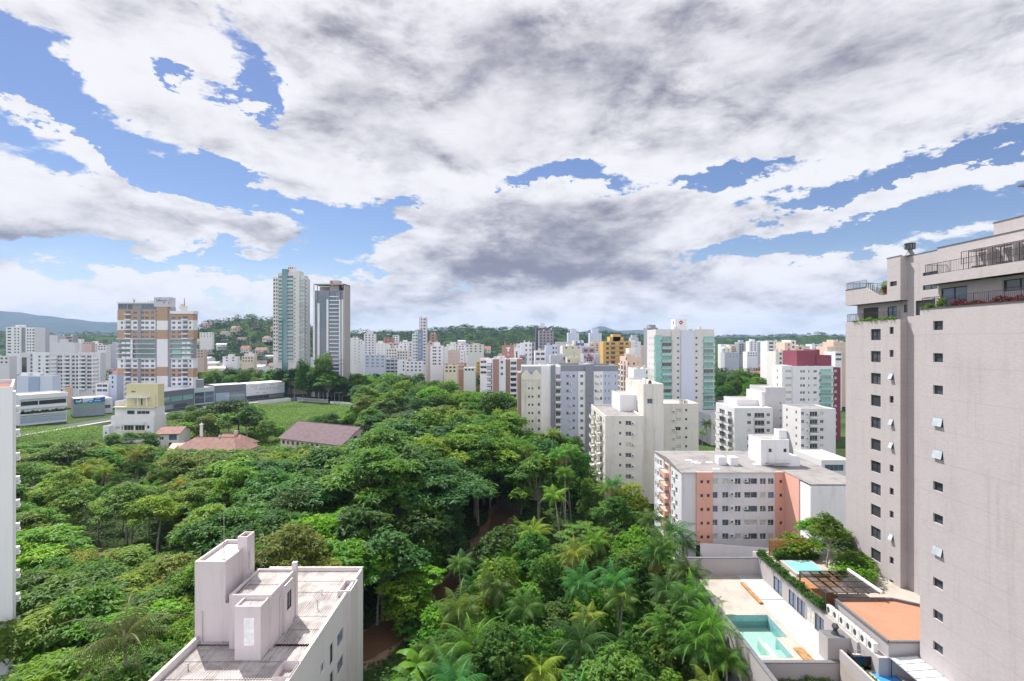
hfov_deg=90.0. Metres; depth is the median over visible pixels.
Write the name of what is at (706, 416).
garage building
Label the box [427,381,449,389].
dense tree
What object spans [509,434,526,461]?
palm tree
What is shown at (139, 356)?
window
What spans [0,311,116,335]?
mountains
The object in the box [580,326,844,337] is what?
mountains
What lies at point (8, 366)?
apartment building
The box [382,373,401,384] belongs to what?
dense tree
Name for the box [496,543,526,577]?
palm tree
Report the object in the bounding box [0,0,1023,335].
sky
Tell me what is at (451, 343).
apartment building
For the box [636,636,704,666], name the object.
bush
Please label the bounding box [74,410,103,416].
window
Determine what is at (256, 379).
dense tree
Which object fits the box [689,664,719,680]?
palm tree
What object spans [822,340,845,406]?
apartment building
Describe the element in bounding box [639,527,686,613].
palm tree
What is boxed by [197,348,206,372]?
apartment building
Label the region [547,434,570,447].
spreading tree
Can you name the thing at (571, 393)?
apartment building
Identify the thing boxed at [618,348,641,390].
apartment building
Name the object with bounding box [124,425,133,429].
balcony door
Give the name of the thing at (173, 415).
bush
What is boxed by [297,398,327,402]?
fence
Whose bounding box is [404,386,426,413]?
dense tree
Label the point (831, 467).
window
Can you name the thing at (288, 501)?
feathery tree
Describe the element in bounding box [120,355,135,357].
window
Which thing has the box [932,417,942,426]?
open window
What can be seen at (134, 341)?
window
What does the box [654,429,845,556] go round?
apartment block
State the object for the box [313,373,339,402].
spreading tree
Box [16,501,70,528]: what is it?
feathery tree
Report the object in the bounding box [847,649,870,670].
glass balustrade
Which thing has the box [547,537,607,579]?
spreading tree
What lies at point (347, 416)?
dense tree
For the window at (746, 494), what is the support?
in the apartment block at (754, 495)
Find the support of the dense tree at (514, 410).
on the ground at (370, 619)
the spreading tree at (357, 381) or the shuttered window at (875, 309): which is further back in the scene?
the spreading tree at (357, 381)
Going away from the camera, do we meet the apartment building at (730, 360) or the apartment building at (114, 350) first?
the apartment building at (730, 360)
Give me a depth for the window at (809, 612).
61.44 m
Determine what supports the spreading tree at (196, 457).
on the ground at (370, 619)
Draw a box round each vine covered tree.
[170,477,187,527]
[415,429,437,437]
[433,491,468,567]
[440,497,466,535]
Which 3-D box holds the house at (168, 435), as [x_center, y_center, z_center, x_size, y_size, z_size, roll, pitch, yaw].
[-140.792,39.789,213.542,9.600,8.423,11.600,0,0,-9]
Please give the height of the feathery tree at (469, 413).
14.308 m
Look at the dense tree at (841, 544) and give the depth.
72.96 m
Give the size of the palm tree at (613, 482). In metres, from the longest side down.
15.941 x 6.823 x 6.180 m
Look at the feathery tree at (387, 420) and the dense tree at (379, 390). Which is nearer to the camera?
the feathery tree at (387, 420)
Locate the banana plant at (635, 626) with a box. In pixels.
[629,618,647,644]
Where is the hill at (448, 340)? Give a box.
[406,328,643,358]
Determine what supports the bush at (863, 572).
on the pool terrace
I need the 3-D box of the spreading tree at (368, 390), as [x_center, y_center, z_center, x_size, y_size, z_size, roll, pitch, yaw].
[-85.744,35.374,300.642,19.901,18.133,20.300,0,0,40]
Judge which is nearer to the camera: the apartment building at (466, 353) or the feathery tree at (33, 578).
the feathery tree at (33, 578)
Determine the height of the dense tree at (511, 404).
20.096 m
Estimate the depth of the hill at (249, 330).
1005.60 m
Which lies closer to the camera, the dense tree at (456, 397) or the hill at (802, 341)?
the dense tree at (456, 397)
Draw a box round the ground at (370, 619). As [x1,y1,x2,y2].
[16,359,845,680]
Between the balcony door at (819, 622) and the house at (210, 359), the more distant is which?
the house at (210, 359)
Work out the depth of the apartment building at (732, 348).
711.76 m
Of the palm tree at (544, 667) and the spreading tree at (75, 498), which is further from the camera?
the spreading tree at (75, 498)
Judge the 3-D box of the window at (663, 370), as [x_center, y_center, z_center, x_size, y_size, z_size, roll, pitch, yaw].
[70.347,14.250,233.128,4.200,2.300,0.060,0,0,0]
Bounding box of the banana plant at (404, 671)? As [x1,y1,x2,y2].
[391,662,431,680]
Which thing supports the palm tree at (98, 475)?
on the ground at (370, 619)
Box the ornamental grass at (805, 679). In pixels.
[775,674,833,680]
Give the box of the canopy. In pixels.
[889,655,948,680]
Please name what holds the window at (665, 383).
in the apartment tower at (680, 360)
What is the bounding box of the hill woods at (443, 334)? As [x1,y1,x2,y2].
[0,313,845,363]
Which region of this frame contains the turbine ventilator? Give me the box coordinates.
[831,623,839,635]
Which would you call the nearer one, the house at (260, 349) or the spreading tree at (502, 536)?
the spreading tree at (502, 536)
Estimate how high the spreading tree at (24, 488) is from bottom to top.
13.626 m
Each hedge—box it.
[756,549,828,609]
[771,548,821,559]
[858,664,877,680]
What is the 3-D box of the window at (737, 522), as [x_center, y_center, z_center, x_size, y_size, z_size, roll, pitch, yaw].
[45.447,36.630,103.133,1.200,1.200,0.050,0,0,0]
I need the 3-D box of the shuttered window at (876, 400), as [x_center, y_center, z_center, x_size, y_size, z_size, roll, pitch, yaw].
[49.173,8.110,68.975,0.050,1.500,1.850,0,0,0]
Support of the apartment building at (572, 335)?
on the ground at (370, 619)
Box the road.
[22,396,307,433]
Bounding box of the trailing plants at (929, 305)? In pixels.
[919,303,933,308]
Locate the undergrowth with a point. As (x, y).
(372, 610)
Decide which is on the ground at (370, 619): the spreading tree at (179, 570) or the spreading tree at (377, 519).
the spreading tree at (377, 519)
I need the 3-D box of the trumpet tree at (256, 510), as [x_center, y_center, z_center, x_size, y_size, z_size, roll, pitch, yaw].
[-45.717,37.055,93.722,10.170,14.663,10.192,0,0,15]
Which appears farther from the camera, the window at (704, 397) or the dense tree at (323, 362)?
the dense tree at (323, 362)
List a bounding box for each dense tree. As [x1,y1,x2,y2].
[72,451,100,486]
[81,446,125,485]
[101,432,122,446]
[140,431,160,445]
[182,409,207,432]
[185,405,196,411]
[191,413,222,436]
[198,373,215,385]
[200,368,221,383]
[201,448,218,452]
[204,399,232,434]
[217,513,283,549]
[218,374,232,382]
[221,368,238,381]
[221,374,235,382]
[221,398,254,432]
[234,371,252,382]
[240,368,255,377]
[243,406,265,435]
[249,377,263,381]
[252,369,263,377]
[253,420,278,442]
[270,368,287,385]
[272,446,292,454]
[273,425,285,437]
[279,370,294,393]
[279,453,301,473]
[294,358,309,399]
[297,367,311,396]
[303,365,334,400]
[310,351,334,398]
[312,415,323,422]
[320,412,340,423]
[322,374,341,398]
[333,380,350,401]
[339,444,351,455]
[340,494,391,569]
[343,413,356,423]
[349,399,367,414]
[350,410,360,417]
[358,380,371,385]
[364,377,376,384]
[368,381,379,389]
[368,387,385,409]
[377,386,394,399]
[378,571,436,629]
[379,438,434,516]
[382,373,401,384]
[383,376,398,389]
[388,500,454,579]
[390,380,413,407]
[395,532,442,580]
[396,375,416,395]
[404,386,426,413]
[407,396,433,411]
[408,384,425,401]
[410,408,461,430]
[412,373,424,382]
[412,640,432,661]
[414,386,449,408]
[417,601,463,641]
[419,406,444,419]
[423,390,455,407]
[426,380,439,388]
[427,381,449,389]
[428,634,465,677]
[429,383,451,403]
[430,628,465,666]
[435,597,478,650]
[441,379,456,393]
[443,412,471,433]
[448,392,466,409]
[459,391,485,413]
[464,617,535,680]
[468,390,492,414]
[473,557,524,624]
[477,391,508,415]
[483,422,517,498]
[488,582,547,639]
[489,457,515,501]
[495,396,516,412]
[497,608,525,627]
[502,407,516,412]
[502,479,536,511]
[515,428,542,440]
[516,525,540,571]
[518,435,558,493]
[521,608,556,643]
[526,550,567,602]
[533,432,553,445]
[533,627,575,679]
[543,442,599,509]
[557,434,576,445]
[570,435,586,454]
[571,477,603,504]
[576,478,605,526]
[594,588,634,643]
[600,482,651,543]
[608,524,660,584]
[611,629,661,680]
[642,599,731,680]
[714,372,726,379]
[714,378,726,390]
[714,384,736,403]
[714,396,723,409]
[724,374,743,383]
[724,380,744,395]
[733,369,750,380]
[740,375,749,384]
[741,381,760,392]
[748,372,759,381]
[748,375,766,383]
[821,526,854,551]
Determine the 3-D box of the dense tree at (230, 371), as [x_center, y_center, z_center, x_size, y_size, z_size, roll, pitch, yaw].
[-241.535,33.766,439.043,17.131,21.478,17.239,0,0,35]
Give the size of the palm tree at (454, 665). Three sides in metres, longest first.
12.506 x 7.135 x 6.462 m
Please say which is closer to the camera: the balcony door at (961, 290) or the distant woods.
the balcony door at (961, 290)
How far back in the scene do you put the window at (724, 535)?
103.15 m
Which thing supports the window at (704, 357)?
in the apartment tower at (680, 360)
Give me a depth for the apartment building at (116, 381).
335.16 m
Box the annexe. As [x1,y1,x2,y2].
[168,442,185,449]
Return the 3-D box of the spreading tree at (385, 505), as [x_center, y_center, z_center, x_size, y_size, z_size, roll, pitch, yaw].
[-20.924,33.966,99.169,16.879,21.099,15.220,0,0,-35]
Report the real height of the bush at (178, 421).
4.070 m
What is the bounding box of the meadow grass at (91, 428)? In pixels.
[16,402,356,449]
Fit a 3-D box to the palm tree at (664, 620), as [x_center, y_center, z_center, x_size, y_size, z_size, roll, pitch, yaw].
[18.359,37.996,60.296,7.432,12.709,8.206,8,0,44]
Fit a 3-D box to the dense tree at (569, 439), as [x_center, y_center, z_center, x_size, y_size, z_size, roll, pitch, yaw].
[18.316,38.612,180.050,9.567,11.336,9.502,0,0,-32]
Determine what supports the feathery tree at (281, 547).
on the creek bank
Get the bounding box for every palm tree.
[56,437,78,463]
[56,591,190,680]
[59,461,84,504]
[71,463,97,513]
[82,455,110,494]
[85,462,121,514]
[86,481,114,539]
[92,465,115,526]
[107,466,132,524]
[122,444,149,482]
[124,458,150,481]
[138,478,166,540]
[146,462,159,483]
[151,465,176,523]
[152,448,166,481]
[413,628,461,679]
[416,642,479,680]
[427,657,491,680]
[429,577,485,638]
[437,612,500,678]
[445,553,473,598]
[450,548,476,595]
[456,569,487,612]
[473,566,516,609]
[473,613,499,627]
[474,561,494,574]
[475,555,512,601]
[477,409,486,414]
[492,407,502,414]
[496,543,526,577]
[501,586,546,628]
[507,516,535,535]
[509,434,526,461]
[514,517,554,547]
[515,650,566,680]
[520,440,538,513]
[528,451,549,522]
[539,484,571,544]
[544,426,562,497]
[544,605,618,672]
[547,444,570,524]
[553,446,575,521]
[553,465,576,540]
[554,534,596,599]
[555,556,605,638]
[560,445,578,515]
[561,666,585,680]
[563,584,585,596]
[564,561,596,588]
[568,600,607,641]
[578,528,612,591]
[591,557,638,633]
[592,482,618,524]
[597,607,629,646]
[599,474,627,529]
[601,582,641,636]
[601,669,650,680]
[632,508,664,538]
[637,605,659,623]
[638,538,674,612]
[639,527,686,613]
[640,600,703,661]
[642,566,688,612]
[651,514,699,618]
[658,583,706,667]
[663,524,700,556]
[665,560,705,586]
[665,618,735,679]
[667,550,712,586]
[670,569,720,672]
[680,598,743,680]
[680,661,698,680]
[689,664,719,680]
[699,429,707,450]
[700,418,711,444]
[700,643,752,680]
[810,536,836,550]
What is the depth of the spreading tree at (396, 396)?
269.97 m
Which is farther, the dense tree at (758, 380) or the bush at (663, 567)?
the dense tree at (758, 380)
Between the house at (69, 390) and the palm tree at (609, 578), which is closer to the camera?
the palm tree at (609, 578)
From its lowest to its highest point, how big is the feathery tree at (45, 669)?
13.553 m
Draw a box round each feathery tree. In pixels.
[0,561,143,644]
[0,583,124,680]
[0,645,133,680]
[16,443,46,452]
[16,449,28,456]
[16,453,66,498]
[16,462,52,486]
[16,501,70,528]
[16,511,63,567]
[16,523,102,571]
[16,566,81,617]
[17,555,78,587]
[18,559,45,581]
[19,466,61,505]
[26,468,102,522]
[28,441,58,453]
[30,441,104,469]
[31,597,183,680]
[32,546,90,569]
[36,451,79,467]
[58,557,134,592]
[62,548,127,567]
[62,580,194,651]
[73,660,166,680]
[82,440,109,448]
[86,480,160,547]
[89,482,156,544]
[92,543,164,577]
[105,566,166,596]
[105,643,179,673]
[110,446,135,481]
[115,490,193,554]
[121,445,170,482]
[128,551,201,588]
[133,551,198,568]
[139,451,199,487]
[147,450,204,470]
[149,561,194,624]
[150,610,194,661]
[153,482,180,522]
[174,477,233,512]
[178,450,267,485]
[185,449,201,458]
[197,466,262,505]
[200,450,225,455]
[230,466,306,509]
[234,457,293,488]
[243,507,311,549]
[246,475,356,515]
[253,486,337,521]
[254,521,342,571]
[256,450,271,452]
[285,508,369,545]
[288,443,317,453]
[295,465,351,507]
[313,445,436,510]
[331,426,417,527]
[331,461,408,507]
[356,539,412,624]
[362,422,384,436]
[383,418,399,425]
[392,457,496,558]
[394,409,436,428]
[403,433,478,509]
[405,421,471,439]
[429,405,466,423]
[433,463,501,499]
[444,423,523,518]
[448,432,514,525]
[459,408,477,417]
[465,405,482,413]
[470,418,514,437]
[472,411,534,437]
[479,450,520,504]
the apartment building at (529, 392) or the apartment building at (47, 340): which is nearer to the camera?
the apartment building at (529, 392)
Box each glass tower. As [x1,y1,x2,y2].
[273,266,309,393]
[310,280,349,396]
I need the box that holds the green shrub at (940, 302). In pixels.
[934,298,947,307]
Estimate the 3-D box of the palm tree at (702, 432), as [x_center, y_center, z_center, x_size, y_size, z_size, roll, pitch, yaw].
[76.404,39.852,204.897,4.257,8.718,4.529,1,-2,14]
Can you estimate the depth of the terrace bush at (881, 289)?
68.68 m
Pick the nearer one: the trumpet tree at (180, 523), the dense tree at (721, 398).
the trumpet tree at (180, 523)
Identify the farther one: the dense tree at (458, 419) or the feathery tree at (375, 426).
the feathery tree at (375, 426)
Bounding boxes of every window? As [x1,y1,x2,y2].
[21,401,37,405]
[21,414,65,423]
[22,357,26,371]
[39,399,65,404]
[74,403,87,407]
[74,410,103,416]
[89,402,103,406]
[119,304,126,308]
[120,340,135,343]
[120,345,135,347]
[120,350,135,352]
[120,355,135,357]
[121,302,190,384]
[127,410,134,413]
[137,411,148,413]
[138,340,153,343]
[138,345,153,347]
[138,350,153,352]
[138,355,153,357]
[142,305,155,308]
[164,397,169,402]
[165,405,172,409]
[169,435,176,439]
[171,395,181,401]
[172,340,180,343]
[175,402,186,407]
[183,394,192,399]
[195,392,203,403]
[205,391,213,402]
[216,392,229,400]
[231,391,244,399]
[247,395,268,399]
[276,278,294,357]
[287,589,290,609]
[330,644,331,663]
[337,627,342,646]
[337,654,342,674]
[662,336,670,339]
[662,369,670,372]
[662,382,670,385]
[703,336,712,339]
[703,343,712,345]
[703,350,712,352]
[703,356,712,358]
[703,363,712,365]
[703,376,712,378]
[703,383,712,385]
[703,389,712,392]
[703,396,712,398]
[703,402,712,405]
[722,478,727,483]
[722,492,727,497]
[722,506,727,511]
[722,520,727,524]
[722,533,727,538]
[735,478,740,483]
[735,492,740,497]
[735,506,740,511]
[735,520,740,524]
[735,533,740,538]
[744,478,756,483]
[744,492,756,497]
[744,506,756,511]
[744,520,756,524]
[744,533,756,538]
[760,478,765,483]
[760,492,765,497]
[760,506,765,511]
[760,520,765,524]
[760,533,765,538]
[768,478,773,483]
[768,492,773,497]
[768,506,773,511]
[768,520,773,524]
[768,533,773,538]
[806,604,813,626]
[820,369,830,371]
[820,376,830,378]
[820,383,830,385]
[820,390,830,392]
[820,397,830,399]
[825,465,842,470]
[864,307,877,320]
[872,329,880,339]
[872,351,880,361]
[872,373,880,384]
[872,395,880,406]
[872,416,880,428]
[872,438,880,450]
[872,460,880,473]
[872,482,880,495]
[872,504,880,517]
[872,526,880,540]
[872,548,880,562]
[916,299,933,314]
[924,271,937,289]
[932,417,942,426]
[932,449,942,459]
[932,545,942,556]
[935,321,942,329]
[935,353,942,361]
[935,385,942,394]
[935,481,942,491]
[935,514,942,524]
[935,578,942,589]
[935,610,942,621]
[935,642,942,654]
[1004,278,1023,291]
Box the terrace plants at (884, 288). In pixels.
[881,286,886,294]
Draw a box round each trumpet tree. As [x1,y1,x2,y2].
[173,511,196,543]
[242,502,270,523]
[406,561,446,591]
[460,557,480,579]
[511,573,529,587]
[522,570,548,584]
[536,593,554,603]
[552,521,604,543]
[642,598,661,611]
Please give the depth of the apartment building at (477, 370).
470.00 m
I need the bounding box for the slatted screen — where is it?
[769,539,806,556]
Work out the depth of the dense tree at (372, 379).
388.91 m
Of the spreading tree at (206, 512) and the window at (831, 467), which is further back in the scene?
the window at (831, 467)
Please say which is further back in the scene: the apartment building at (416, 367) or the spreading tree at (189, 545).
the apartment building at (416, 367)
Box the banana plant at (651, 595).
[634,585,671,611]
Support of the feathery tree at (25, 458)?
on the ground at (370, 619)
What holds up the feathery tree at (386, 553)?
on the creek bank
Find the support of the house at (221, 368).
on the ground at (370, 619)
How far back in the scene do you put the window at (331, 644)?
50.52 m
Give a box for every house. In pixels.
[61,387,72,407]
[155,426,192,447]
[177,435,259,450]
[207,357,214,361]
[207,361,222,365]
[208,366,226,373]
[216,343,227,349]
[220,331,230,337]
[221,430,259,444]
[230,326,241,331]
[241,346,251,351]
[255,347,268,355]
[257,360,267,364]
[257,365,269,372]
[262,336,272,341]
[277,421,367,448]
[484,346,490,352]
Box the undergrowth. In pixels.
[16,434,664,680]
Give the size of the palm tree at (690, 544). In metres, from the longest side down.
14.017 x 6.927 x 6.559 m
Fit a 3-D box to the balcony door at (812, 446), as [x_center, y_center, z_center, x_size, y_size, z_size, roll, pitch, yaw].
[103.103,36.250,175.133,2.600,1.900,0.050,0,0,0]
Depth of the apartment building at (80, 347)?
725.85 m
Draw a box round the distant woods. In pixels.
[17,357,759,383]
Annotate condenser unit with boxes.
[826,604,834,615]
[833,609,840,621]
[839,614,847,626]
[845,620,854,632]
[852,626,862,639]
[860,632,869,645]
[867,638,877,652]
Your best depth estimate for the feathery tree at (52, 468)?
130.94 m
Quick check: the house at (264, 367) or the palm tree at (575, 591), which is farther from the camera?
the house at (264, 367)
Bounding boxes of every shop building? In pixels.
[71,395,104,416]
[86,395,112,412]
[164,387,193,409]
[194,386,214,404]
[196,379,203,387]
[206,382,245,402]
[237,381,284,399]
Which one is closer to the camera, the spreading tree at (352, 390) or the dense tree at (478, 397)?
the dense tree at (478, 397)
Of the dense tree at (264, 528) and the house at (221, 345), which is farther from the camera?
the house at (221, 345)
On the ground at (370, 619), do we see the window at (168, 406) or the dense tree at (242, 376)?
the dense tree at (242, 376)
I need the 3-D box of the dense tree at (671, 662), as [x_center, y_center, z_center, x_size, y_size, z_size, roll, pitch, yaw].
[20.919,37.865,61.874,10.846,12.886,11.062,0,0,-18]
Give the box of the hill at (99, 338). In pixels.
[0,331,117,355]
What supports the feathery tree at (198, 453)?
on the ground at (370, 619)
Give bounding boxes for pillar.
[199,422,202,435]
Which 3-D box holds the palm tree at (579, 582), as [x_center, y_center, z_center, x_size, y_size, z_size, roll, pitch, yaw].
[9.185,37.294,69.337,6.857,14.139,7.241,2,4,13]
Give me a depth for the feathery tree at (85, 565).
71.78 m
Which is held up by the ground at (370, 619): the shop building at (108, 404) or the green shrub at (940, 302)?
the shop building at (108, 404)
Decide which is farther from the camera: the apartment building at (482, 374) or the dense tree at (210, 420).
the apartment building at (482, 374)
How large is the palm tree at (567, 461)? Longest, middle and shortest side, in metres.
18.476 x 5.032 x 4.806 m
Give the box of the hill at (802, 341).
[714,335,845,357]
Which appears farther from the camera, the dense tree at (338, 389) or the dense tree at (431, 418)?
the dense tree at (338, 389)
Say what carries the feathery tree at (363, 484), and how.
on the ground at (370, 619)
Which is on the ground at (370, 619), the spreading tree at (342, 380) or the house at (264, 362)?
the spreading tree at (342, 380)
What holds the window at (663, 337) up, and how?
in the apartment tower at (680, 360)
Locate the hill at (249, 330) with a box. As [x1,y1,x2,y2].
[197,318,411,362]
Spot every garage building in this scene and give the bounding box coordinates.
[699,400,723,444]
[793,449,845,476]
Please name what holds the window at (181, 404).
in the shop building at (178, 397)
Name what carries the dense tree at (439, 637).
on the ground at (370, 619)
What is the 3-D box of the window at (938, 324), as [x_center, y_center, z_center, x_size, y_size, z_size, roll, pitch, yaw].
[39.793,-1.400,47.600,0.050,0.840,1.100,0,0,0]
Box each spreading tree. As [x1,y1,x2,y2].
[5,582,143,675]
[16,482,54,509]
[23,472,87,523]
[29,462,63,483]
[45,487,104,545]
[66,444,119,485]
[118,432,142,443]
[121,445,159,484]
[157,480,199,514]
[164,561,194,601]
[165,506,258,560]
[166,455,200,480]
[170,463,212,482]
[170,503,237,545]
[176,503,225,549]
[178,422,194,428]
[182,452,213,475]
[197,455,270,503]
[214,412,248,432]
[222,448,243,454]
[223,476,264,505]
[227,486,269,519]
[231,405,267,436]
[254,512,327,547]
[254,539,299,568]
[260,369,274,380]
[264,451,296,460]
[282,368,302,397]
[286,448,309,460]
[289,445,350,472]
[299,536,387,586]
[312,497,370,532]
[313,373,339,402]
[320,457,347,469]
[326,504,416,596]
[331,378,351,399]
[345,418,441,452]
[347,384,366,399]
[348,373,367,383]
[349,377,371,386]
[350,385,382,399]
[353,396,373,410]
[355,406,384,429]
[355,525,431,620]
[360,413,389,431]
[360,442,458,531]
[362,374,377,378]
[365,464,442,518]
[369,398,402,413]
[376,382,390,406]
[377,391,402,417]
[391,389,408,416]
[397,395,424,410]
[439,451,468,529]
[471,523,527,590]
[476,621,549,680]
[485,391,515,410]
[485,462,511,509]
[498,450,579,529]
[512,530,552,571]
[529,596,601,662]
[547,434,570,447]
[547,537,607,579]
[559,640,654,680]
[566,586,619,634]
[584,495,642,554]
[594,552,650,620]
[596,531,617,565]
[605,544,668,599]
[635,527,668,564]
[635,618,691,664]
[655,667,682,680]
[794,517,826,550]
[805,510,848,567]
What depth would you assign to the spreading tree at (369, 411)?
224.36 m
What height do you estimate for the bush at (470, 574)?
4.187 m
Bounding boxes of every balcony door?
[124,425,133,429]
[135,425,144,429]
[703,369,712,372]
[755,413,763,417]
[755,421,763,425]
[774,576,781,595]
[789,589,795,609]
[797,596,804,617]
[810,428,816,432]
[810,436,816,440]
[810,444,816,448]
[815,613,823,631]
[888,306,896,319]
[942,285,966,306]
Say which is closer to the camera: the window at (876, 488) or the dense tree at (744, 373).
the window at (876, 488)
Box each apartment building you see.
[0,351,16,392]
[6,325,44,375]
[17,369,60,392]
[45,329,49,351]
[50,335,59,351]
[58,335,77,341]
[79,342,82,351]
[83,342,94,351]
[92,341,102,351]
[96,381,109,396]
[97,343,110,376]
[103,383,165,442]
[108,342,117,367]
[108,374,123,406]
[149,532,363,680]
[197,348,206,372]
[200,332,213,353]
[223,354,239,371]
[242,355,256,371]
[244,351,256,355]
[350,336,359,374]
[356,341,363,374]
[364,331,375,374]
[365,353,386,375]
[376,341,389,354]
[384,337,393,342]
[385,357,398,373]
[386,346,397,358]
[393,335,398,344]
[394,344,408,350]
[397,357,406,375]
[398,348,408,360]
[407,359,423,379]
[409,343,411,360]
[412,334,417,360]
[418,330,422,360]
[419,316,426,381]
[427,345,427,375]
[428,341,437,381]
[430,333,436,341]
[430,342,443,381]
[444,347,445,364]
[444,364,457,392]
[446,342,456,363]
[448,345,459,364]
[455,343,465,349]
[457,361,465,391]
[460,350,464,361]
[464,346,467,366]
[464,366,475,392]
[468,343,483,366]
[476,361,479,387]
[480,358,490,396]
[486,356,522,398]
[502,343,518,357]
[517,364,540,438]
[519,355,526,363]
[520,336,531,363]
[531,342,534,363]
[534,348,545,363]
[535,323,549,350]
[538,329,553,350]
[539,362,617,455]
[545,340,556,363]
[549,353,565,363]
[554,341,567,353]
[561,343,588,356]
[565,356,579,362]
[567,329,578,343]
[579,345,594,357]
[580,353,594,362]
[588,329,601,343]
[588,342,598,353]
[589,378,698,507]
[592,353,599,362]
[599,334,630,389]
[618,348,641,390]
[628,340,640,356]
[628,365,647,378]
[629,335,637,340]
[641,345,643,366]
[644,325,657,367]
[715,384,785,452]
[718,347,730,370]
[721,352,738,375]
[727,346,734,351]
[735,340,745,351]
[735,343,743,368]
[743,352,757,370]
[746,339,756,351]
[757,341,759,364]
[760,340,779,378]
[767,349,782,384]
[772,349,840,438]
[776,342,790,350]
[781,340,795,349]
[783,404,835,453]
[796,345,809,349]
[806,343,821,348]
[816,346,835,354]
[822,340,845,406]
[824,351,841,410]
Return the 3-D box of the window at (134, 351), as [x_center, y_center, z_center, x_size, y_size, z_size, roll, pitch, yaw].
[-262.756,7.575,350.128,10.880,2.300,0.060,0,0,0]
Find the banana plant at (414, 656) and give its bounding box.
[391,647,440,680]
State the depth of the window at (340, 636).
53.17 m
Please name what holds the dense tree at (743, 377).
on the ground at (370, 619)
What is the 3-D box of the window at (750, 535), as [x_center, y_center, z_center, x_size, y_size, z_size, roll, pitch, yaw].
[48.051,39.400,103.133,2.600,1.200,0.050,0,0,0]
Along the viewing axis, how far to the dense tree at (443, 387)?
297.24 m
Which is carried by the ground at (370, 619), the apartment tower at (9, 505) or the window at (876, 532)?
the apartment tower at (9, 505)
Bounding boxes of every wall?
[259,398,290,403]
[330,401,353,404]
[700,543,768,556]
[826,612,888,675]
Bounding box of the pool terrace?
[677,551,919,680]
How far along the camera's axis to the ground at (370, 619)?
130.98 m
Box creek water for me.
[17,460,569,660]
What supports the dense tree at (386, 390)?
on the ground at (370, 619)
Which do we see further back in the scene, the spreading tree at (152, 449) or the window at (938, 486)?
the spreading tree at (152, 449)
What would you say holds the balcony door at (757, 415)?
in the apartment building at (757, 409)
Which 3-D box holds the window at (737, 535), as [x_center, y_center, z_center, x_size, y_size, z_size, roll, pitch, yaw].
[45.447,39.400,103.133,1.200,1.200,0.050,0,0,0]
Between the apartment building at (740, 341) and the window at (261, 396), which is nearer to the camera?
the window at (261, 396)
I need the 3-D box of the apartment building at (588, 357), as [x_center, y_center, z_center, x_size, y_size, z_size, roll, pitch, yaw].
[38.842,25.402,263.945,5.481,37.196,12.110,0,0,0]
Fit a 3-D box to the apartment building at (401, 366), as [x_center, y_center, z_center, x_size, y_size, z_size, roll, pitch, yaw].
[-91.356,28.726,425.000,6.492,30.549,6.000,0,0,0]
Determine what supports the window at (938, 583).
in the apartment tower at (935, 459)
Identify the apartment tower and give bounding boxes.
[0,379,19,680]
[116,297,197,399]
[647,319,714,409]
[846,184,1023,680]
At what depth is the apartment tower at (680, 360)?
232.40 m
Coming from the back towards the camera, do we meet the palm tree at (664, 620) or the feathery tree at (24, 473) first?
the feathery tree at (24, 473)
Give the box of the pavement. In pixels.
[20,394,355,435]
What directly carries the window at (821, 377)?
in the apartment building at (808, 376)
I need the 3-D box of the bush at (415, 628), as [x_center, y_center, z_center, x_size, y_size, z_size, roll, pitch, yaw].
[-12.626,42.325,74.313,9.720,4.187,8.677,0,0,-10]
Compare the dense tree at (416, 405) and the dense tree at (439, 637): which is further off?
the dense tree at (416, 405)
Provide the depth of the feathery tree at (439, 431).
136.93 m
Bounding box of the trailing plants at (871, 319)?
[853,316,895,321]
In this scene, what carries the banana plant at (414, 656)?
on the ground at (370, 619)
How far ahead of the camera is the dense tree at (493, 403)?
225.68 m
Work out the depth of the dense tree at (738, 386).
354.73 m
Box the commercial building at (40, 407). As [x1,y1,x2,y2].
[16,390,67,425]
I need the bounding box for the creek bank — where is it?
[93,462,579,670]
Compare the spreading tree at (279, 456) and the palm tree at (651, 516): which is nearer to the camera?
the palm tree at (651, 516)
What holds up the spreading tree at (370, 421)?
on the ground at (370, 619)
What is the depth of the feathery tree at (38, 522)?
90.26 m
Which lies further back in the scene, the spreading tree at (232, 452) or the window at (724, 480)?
the spreading tree at (232, 452)
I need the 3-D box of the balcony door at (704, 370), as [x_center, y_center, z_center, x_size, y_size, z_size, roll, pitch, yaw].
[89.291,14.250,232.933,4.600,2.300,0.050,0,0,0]
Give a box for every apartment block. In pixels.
[20,339,105,396]
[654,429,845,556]
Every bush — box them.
[166,413,184,418]
[167,410,185,413]
[172,419,188,424]
[332,415,355,423]
[385,673,434,680]
[391,611,437,648]
[449,564,483,591]
[514,563,529,574]
[553,589,576,602]
[614,604,660,633]
[621,593,670,611]
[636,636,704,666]
[658,554,674,576]
[775,531,825,555]
[828,563,879,582]
[829,553,879,577]
[833,547,875,566]
[879,281,886,294]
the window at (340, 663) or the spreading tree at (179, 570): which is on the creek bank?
the spreading tree at (179, 570)
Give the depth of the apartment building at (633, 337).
600.16 m
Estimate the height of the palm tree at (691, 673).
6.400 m
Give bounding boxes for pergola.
[799,568,882,609]
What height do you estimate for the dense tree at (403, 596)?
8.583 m
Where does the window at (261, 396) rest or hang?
in the shop building at (263, 389)
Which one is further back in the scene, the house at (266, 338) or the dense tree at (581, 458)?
the house at (266, 338)
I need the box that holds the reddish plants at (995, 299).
[948,294,1023,306]
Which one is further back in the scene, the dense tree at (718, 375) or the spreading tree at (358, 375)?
the dense tree at (718, 375)
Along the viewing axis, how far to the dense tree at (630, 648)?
57.15 m

